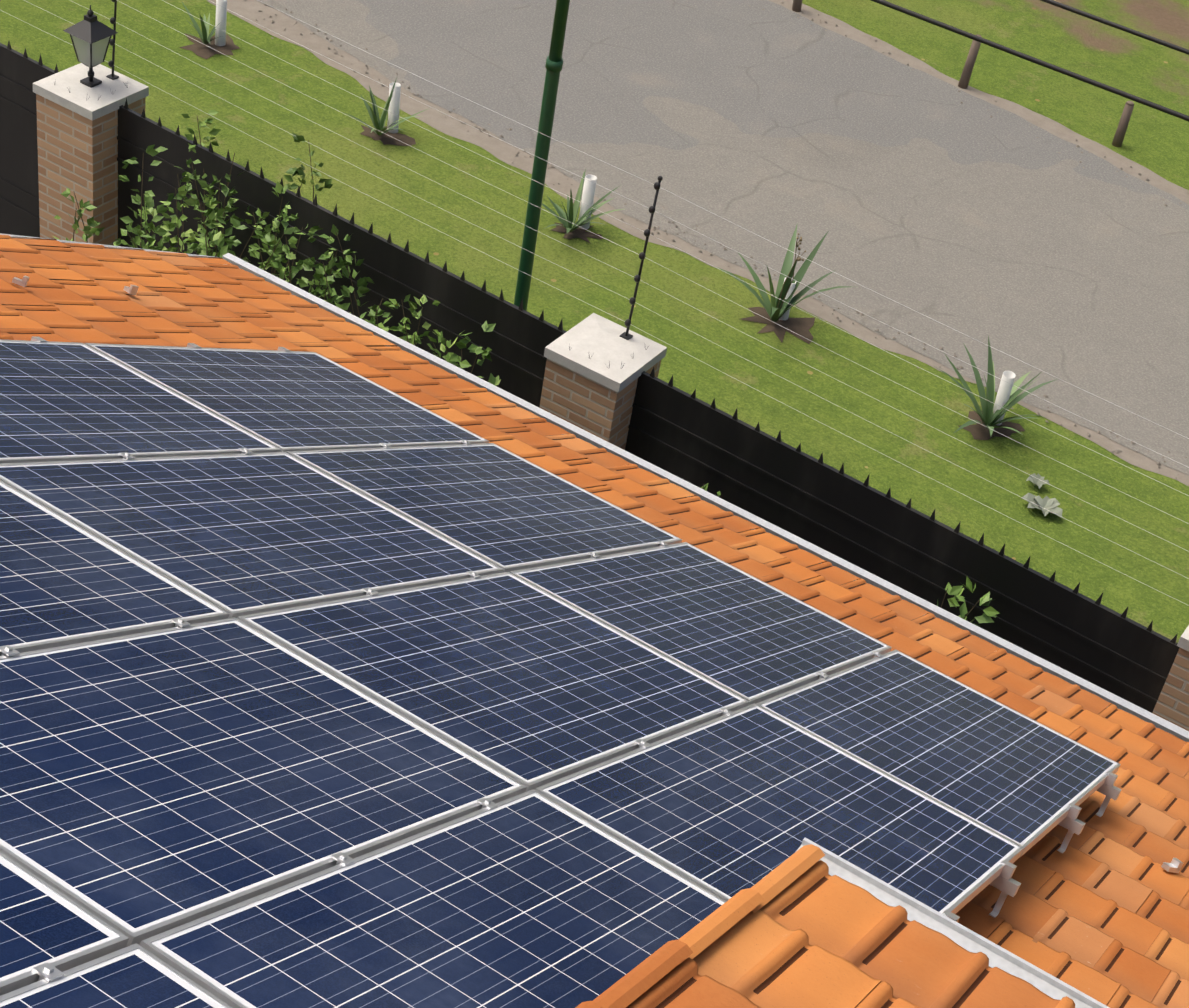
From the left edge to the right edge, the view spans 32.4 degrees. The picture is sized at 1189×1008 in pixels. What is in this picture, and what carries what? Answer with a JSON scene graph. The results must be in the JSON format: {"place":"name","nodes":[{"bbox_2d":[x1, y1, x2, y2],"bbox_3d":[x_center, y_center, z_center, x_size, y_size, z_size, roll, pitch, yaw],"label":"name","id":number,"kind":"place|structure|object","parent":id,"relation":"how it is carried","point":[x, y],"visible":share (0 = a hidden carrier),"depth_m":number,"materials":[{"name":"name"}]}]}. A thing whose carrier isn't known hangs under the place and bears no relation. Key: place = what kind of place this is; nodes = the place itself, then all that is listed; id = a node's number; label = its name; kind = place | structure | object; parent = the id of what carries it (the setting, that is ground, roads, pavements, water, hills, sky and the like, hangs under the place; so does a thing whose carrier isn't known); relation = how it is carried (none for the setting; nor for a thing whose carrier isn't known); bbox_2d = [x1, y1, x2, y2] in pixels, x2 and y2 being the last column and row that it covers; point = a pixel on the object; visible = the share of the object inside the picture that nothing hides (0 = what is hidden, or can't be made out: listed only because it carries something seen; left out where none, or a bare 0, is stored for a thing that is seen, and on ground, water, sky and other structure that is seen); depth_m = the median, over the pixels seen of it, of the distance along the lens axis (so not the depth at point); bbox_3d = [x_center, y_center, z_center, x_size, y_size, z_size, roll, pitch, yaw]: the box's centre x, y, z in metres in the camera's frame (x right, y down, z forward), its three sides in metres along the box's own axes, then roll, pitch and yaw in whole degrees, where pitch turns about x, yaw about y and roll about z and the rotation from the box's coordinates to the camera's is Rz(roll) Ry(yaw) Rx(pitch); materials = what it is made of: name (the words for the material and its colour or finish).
{"place":"outdoors","nodes":[
{"label":"outdoors","id":0,"kind":"place"},
{"bbox_2d":[53,188,201,252],"bbox_3d":[-3.076,-1.314,13.662,0.981,1.965,1.731,27,40,21],"label":"shrub","id":1,"kind":"object","parent":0,"point":[91,222],"depth_m":13.21,"materials":[{"name":"green plant"}]},
{"bbox_2d":[114,109,333,296],"bbox_3d":[-2.404,-1.223,13.348,1.402,2.390,1.458,27,40,21],"label":"shrub","id":2,"kind":"object","parent":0,"point":[218,239],"depth_m":12.79,"materials":[{"name":"green plant"}]},
{"bbox_2d":[245,205,439,345],"bbox_3d":[-1.598,-0.536,12.735,1.355,2.278,2.426,4,38,-8],"label":"shrub","id":3,"kind":"object","parent":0,"point":[306,265],"depth_m":12.64,"materials":[{"name":"green plant"}]},
{"bbox_2d":[389,295,500,385],"bbox_3d":[-0.977,-0.181,12.497,0.906,2.182,0.946,27,40,21],"label":"shrub","id":4,"kind":"object","parent":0,"point":[451,358],"depth_m":11.99,"materials":[{"name":"green plant"}]},
{"bbox_2d":[0,0,1188,642],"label":"lawn","id":5,"kind":"structure","parent":0,"point":[968,486],"depth_m":16.99,"materials":[{"name":"green plant"}]},
{"bbox_2d":[514,0,569,310],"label":"street light pole","id":6,"kind":"object","parent":5,"relation":"on","point":[554,62],"visible":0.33,"depth_m":12.65,"materials":[{"name":"green metal"}]},
{"bbox_2d":[179,33,1024,439],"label":"plant soil rings","id":7,"kind":"object","parent":5,"relation":"on","point":[801,331],"visible":0.83,"depth_m":16.61,"materials":[{"name":"brown soil"}]},
{"bbox_2d":[182,2,222,43],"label":"verge yucca","id":8,"kind":"object","parent":7,"relation":"on","point":[204,36],"visible":0.94,"depth_m":18.91,"materials":[{"name":"green plant"}]},
{"bbox_2d":[346,78,429,134],"bbox_3d":[-1.857,-3.409,17.820,0.712,0.511,0.701,27,40,21],"label":"verge yucca","id":9,"kind":"object","parent":7,"relation":"on","point":[378,123],"visible":1,"depth_m":17.94,"materials":[{"name":"green plant"}]},
{"bbox_2d":[524,169,622,232],"bbox_3d":[-0.139,-2.458,17.009,0.803,0.479,0.823,-6,40,-20],"label":"agave plant","id":10,"kind":"object","parent":7,"relation":"on","point":[570,215],"visible":0.96,"depth_m":17.13,"materials":[{"name":"green plant"}]},
{"bbox_2d":[717,223,849,321],"bbox_3d":[1.510,-1.761,16.271,0.917,0.738,1.041,-12,42,-26],"label":"agave plant","id":11,"kind":"object","parent":7,"relation":"on","point":[775,313],"visible":0.96,"depth_m":16.41,"materials":[{"name":"green plant"}]},
{"bbox_2d":[777,233,805,308],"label":"yucca flower stalks","id":12,"kind":"object","parent":7,"relation":"on","point":[799,248],"visible":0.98,"depth_m":16.07,"materials":[{"name":"brown"}]},
{"bbox_2d":[934,336,1056,435],"bbox_3d":[3.019,-0.879,15.582,0.908,0.609,1.200,19,38,11],"label":"agave plant","id":13,"kind":"object","parent":7,"relation":"on","point":[989,417],"visible":0.9,"depth_m":15.63,"materials":[{"name":"green plant"}]},
{"bbox_2d":[36,94,1188,730],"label":"brick pillars","id":14,"kind":"structure","parent":5,"relation":"on","point":[78,154],"depth_m":13.55,"materials":[{"name":"brown brick"}]},
{"bbox_2d":[0,41,1179,712],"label":"sheet metal fence","id":15,"kind":"object","parent":14,"relation":"attached to","point":[756,471],"visible":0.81,"depth_m":12.17,"materials":[{"name":"metal"}]},
{"bbox_2d":[33,63,1188,650],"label":"pillar caps","id":16,"kind":"object","parent":14,"relation":"on","point":[603,339],"visible":0.85,"depth_m":12.26,"materials":[{"name":"white concrete"}]},
{"bbox_2d":[63,5,117,87],"bbox_3d":[-3.299,-3.008,13.417,0.250,0.558,0.250,27,40,21],"label":"pillar lantern","id":17,"kind":"object","parent":16,"relation":"on","point":[90,34],"visible":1,"depth_m":13.35,"materials":[{"name":"black metal"}]},
{"bbox_2d":[54,79,646,368],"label":"cap bird spikes","id":18,"kind":"object","parent":16,"relation":"on","point":[569,347],"visible":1,"depth_m":12.10,"materials":[{"name":"black metal"}]},
{"bbox_2d":[106,0,662,339],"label":"electric fence posts","id":19,"kind":"object","parent":16,"relation":"on","point":[626,335],"visible":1,"depth_m":12.10,"materials":[{"name":"black metal"}]},
{"bbox_2d":[1,0,1188,605],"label":"electric fence wires","id":20,"kind":"object","parent":19,"relation":"attached to","point":[699,310],"visible":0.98,"depth_m":11.84,"materials":[{"name":"silver metal"}]},
{"bbox_2d":[215,0,1015,424],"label":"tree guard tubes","id":21,"kind":"object","parent":5,"relation":"on","point":[1003,394],"visible":0.75,"depth_m":17.17,"materials":[{"name":"white plastic"}]},
{"bbox_2d":[207,0,1188,485],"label":"road shoulder","id":22,"kind":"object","parent":5,"relation":"on","point":[411,104],"visible":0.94,"depth_m":18.58},
{"bbox_2d":[792,0,1133,146],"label":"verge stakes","id":23,"kind":"object","parent":5,"relation":"on","point":[963,83],"visible":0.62,"depth_m":20.31,"materials":[{"name":"brown wood"}]},
{"bbox_2d":[1026,473,1049,488],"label":"verge weed","id":24,"kind":"object","parent":5,"relation":"on","point":[1036,482],"visible":0.88,"depth_m":15.20,"materials":[{"name":"grey plant"}]},
{"bbox_2d":[1022,493,1062,517],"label":"verge weed","id":25,"kind":"object","parent":5,"relation":"on","point":[1049,504],"visible":0.98,"depth_m":14.98,"materials":[{"name":"grey plant"}]},
{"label":"utility poles","id":26,"kind":"object","parent":5,"relation":"on","visible":0},
{"bbox_2d":[871,0,1188,121],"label":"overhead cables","id":27,"kind":"object","parent":26,"relation":"attached to","point":[1055,67],"visible":1,"depth_m":12.62,"materials":[{"name":"black plastic"}]},
{"bbox_2d":[700,483,720,495],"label":"shrub","id":28,"kind":"object","parent":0,"point":[705,487],"depth_m":11.62,"materials":[{"name":"green plant"}]},
{"bbox_2d":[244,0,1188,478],"bbox_3d":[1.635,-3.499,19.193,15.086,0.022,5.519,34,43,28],"label":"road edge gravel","id":29,"kind":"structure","parent":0,"point":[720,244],"depth_m":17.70,"materials":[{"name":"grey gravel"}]},
{"bbox_2d":[256,0,1188,475],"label":"asphalt road","id":30,"kind":"structure","parent":0,"point":[932,198],"depth_m":18.72,"materials":[{"name":"grey asphalt"}]},
{"bbox_2d":[937,576,998,626],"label":"shrub","id":31,"kind":"object","parent":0,"point":[985,600],"depth_m":10.90,"materials":[{"name":"green plant"}]},
{"bbox_3d":[-1.283,4.061,6.976,8.950,2.100,10.210,27,40,21],"label":"house","id":32,"kind":"object","parent":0,"visible":0},
{"bbox_2d":[0,340,1120,1007],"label":"solar panel frames","id":33,"kind":"structure","parent":32,"relation":"on","point":[128,940],"depth_m":5.67,"materials":[{"name":"silver metal"}]},
{"bbox_2d":[0,341,1115,1007],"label":"solar panels","id":34,"kind":"object","parent":33,"relation":"in","point":[146,781],"visible":0.96,"depth_m":5.80,"materials":[{"name":"blue glass"}]},
{"bbox_2d":[0,336,1120,981],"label":"clamps","id":35,"kind":"object","parent":33,"relation":"attached to","point":[1006,884],"visible":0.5,"depth_m":6.27,"materials":[{"name":"silver metal"}]},
{"bbox_2d":[1,244,1188,1003],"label":"roof deck","id":36,"kind":"structure","parent":32,"relation":"on","point":[429,404],"depth_m":10.06,"materials":[{"name":"brown"}]},
{"bbox_2d":[0,235,1188,1007],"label":"roof tiles","id":37,"kind":"object","parent":36,"relation":"on","point":[1074,917],"visible":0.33,"depth_m":9.51,"materials":[{"name":"ceramic"}]},
{"bbox_2d":[12,276,1182,872],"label":"leftover clamps on tiles","id":38,"kind":"object","parent":37,"relation":"on","point":[1176,864],"visible":0.98,"depth_m":9.19,"materials":[{"name":"metal"}]},
{"bbox_2d":[0,233,1188,741],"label":"roof gutter","id":39,"kind":"object","parent":36,"relation":"attached to","point":[814,549],"visible":0.43,"depth_m":10.63,"materials":[{"name":"metal"}]},
{"bbox_3d":[1.929,2.368,1.251,6.130,1.967,4.320,27,40,21],"label":"roof deck","id":40,"kind":"object","parent":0,"visible":0},
{"bbox_2d":[626,860,1074,1007],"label":"roof tiles","id":41,"kind":"object","parent":40,"relation":"on","point":[816,935],"visible":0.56,"depth_m":4.11,"materials":[{"name":"ceramic"}]},
{"bbox_2d":[575,844,824,1007],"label":"ridge tiles","id":42,"kind":"object","parent":41,"relation":"attached to","point":[632,985],"visible":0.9,"depth_m":3.92,"materials":[{"name":"ceramic"}]},
{"bbox_2d":[762,838,1109,1007],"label":"flashing","id":43,"kind":"object","parent":40,"relation":"attached to","point":[1007,961],"visible":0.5,"depth_m":4.40,"materials":[{"name":"metal"}]}
]}

